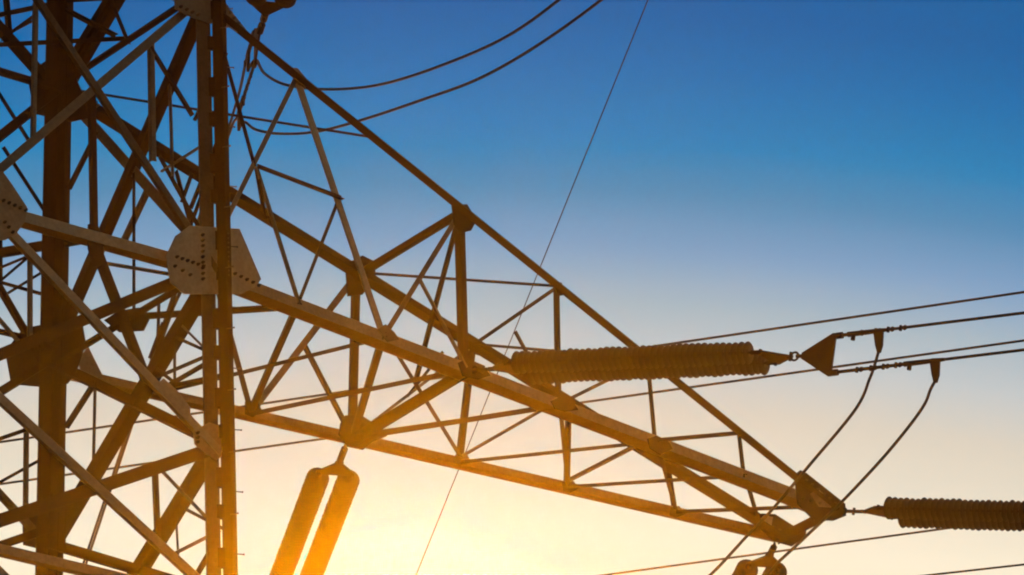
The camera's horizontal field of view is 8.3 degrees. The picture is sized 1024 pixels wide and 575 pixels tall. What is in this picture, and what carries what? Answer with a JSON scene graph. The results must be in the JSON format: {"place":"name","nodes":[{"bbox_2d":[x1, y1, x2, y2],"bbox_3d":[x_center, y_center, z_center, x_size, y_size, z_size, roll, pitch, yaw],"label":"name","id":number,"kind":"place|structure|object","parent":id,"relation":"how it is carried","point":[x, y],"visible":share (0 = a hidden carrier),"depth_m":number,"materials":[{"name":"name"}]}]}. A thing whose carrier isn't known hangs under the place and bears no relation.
{"place":"outdoors","nodes":[
{"label":"outdoors","id":0,"kind":"place"},
{"bbox_2d":[0,339,1023,484],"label":"conductor wire","id":1,"kind":"object","parent":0,"point":[668,390],"visible":0.69,"depth_m":117.56,"materials":[{"name":"black metal"}]},
{"bbox_2d":[0,291,1023,442],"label":"conductor wire","id":2,"kind":"object","parent":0,"point":[681,342],"visible":0.66,"depth_m":115.26,"materials":[{"name":"black metal"}]},
{"bbox_2d":[0,0,1023,574],"label":"sky","id":3,"kind":"structure","parent":0,"point":[748,165],"materials":[{"name":"blue"}]},
{"bbox_2d":[416,0,647,574],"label":"earth wire","id":4,"kind":"object","parent":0,"point":[540,266],"visible":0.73,"depth_m":119.54,"materials":[{"name":"black metal"}]},
{"bbox_2d":[601,527,952,574],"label":"conductor wire","id":5,"kind":"object","parent":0,"point":[784,550],"visible":0.77,"depth_m":123.94,"materials":[{"name":"black metal"}]},
{"bbox_2d":[925,563,1023,574],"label":"conductor wire","id":6,"kind":"object","parent":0,"point":[979,569],"visible":1,"depth_m":127.15,"materials":[{"name":"black metal"}]},
{"bbox_3d":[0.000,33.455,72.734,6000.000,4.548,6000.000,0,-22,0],"label":"ground","id":7,"kind":"structure","parent":0,"visible":0},
{"bbox_2d":[0,0,845,574],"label":"transmission tower","id":8,"kind":"structure","parent":7,"relation":"on","point":[204,260],"depth_m":92.05,"materials":[{"name":"metal"}]},
{"bbox_2d":[237,0,295,130],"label":"strain insulator set","id":9,"kind":"object","parent":8,"relation":"attached to","point":[265,8],"visible":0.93,"depth_m":100.43,"materials":[{"name":"metal"}]},
{"bbox_2d":[85,117,236,563],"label":"conductor wire","id":10,"kind":"object","parent":9,"relation":"attached to","point":[128,435],"visible":0.35,"depth_m":113.12,"materials":[{"name":"black metal"}]},
{"bbox_2d":[82,59,245,563],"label":"conductor wire","id":11,"kind":"object","parent":9,"relation":"attached to","point":[168,307],"visible":0.45,"depth_m":112.82,"materials":[{"name":"black metal"}]},
{"bbox_2d":[250,0,560,90],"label":"jumper cable","id":12,"kind":"object","parent":9,"relation":"hanging from","point":[437,66],"visible":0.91,"depth_m":96.64,"materials":[{"name":"metal"}]},
{"bbox_2d":[239,0,602,134],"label":"jumper cable","id":13,"kind":"object","parent":9,"relation":"hanging from","point":[458,86],"visible":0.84,"depth_m":96.26,"materials":[{"name":"metal"}]},
{"bbox_2d":[269,444,359,574],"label":"strain insulator set","id":14,"kind":"object","parent":8,"relation":"attached to","point":[307,505],"visible":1,"depth_m":96.86,"materials":[{"name":"metal"}]},
{"bbox_2d":[472,325,943,384],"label":"strain insulator set","id":15,"kind":"object","parent":8,"relation":"attached to","point":[643,362],"visible":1,"depth_m":91.39,"materials":[{"name":"ceramic"}]},
{"bbox_2d":[709,353,879,574],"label":"jumper cable","id":16,"kind":"object","parent":15,"relation":"attached to","point":[782,497],"visible":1,"depth_m":92.04,"materials":[{"name":"metal"}]},
{"bbox_2d":[766,382,935,574],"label":"jumper cable","id":17,"kind":"object","parent":15,"relation":"attached to","point":[839,504],"visible":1,"depth_m":91.91,"materials":[{"name":"metal"}]},
{"bbox_2d":[888,311,1023,330],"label":"conductor wire","id":18,"kind":"object","parent":15,"relation":"attached to","point":[960,320],"visible":1,"depth_m":89.46,"materials":[{"name":"black metal"}]},
{"bbox_2d":[944,348,1023,360],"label":"conductor wire","id":19,"kind":"object","parent":15,"relation":"attached to","point":[983,354],"visible":1,"depth_m":89.09,"materials":[{"name":"black metal"}]},
{"bbox_2d":[732,542,786,574],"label":"strain insulator set","id":20,"kind":"object","parent":8,"relation":"attached to","point":[768,560],"visible":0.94,"depth_m":99.51,"materials":[{"name":"metal"}]},
{"bbox_2d":[843,496,1023,531],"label":"strain insulator set","id":21,"kind":"object","parent":8,"relation":"attached to","point":[955,514],"visible":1,"depth_m":97.04,"materials":[{"name":"ceramic"}]}
]}

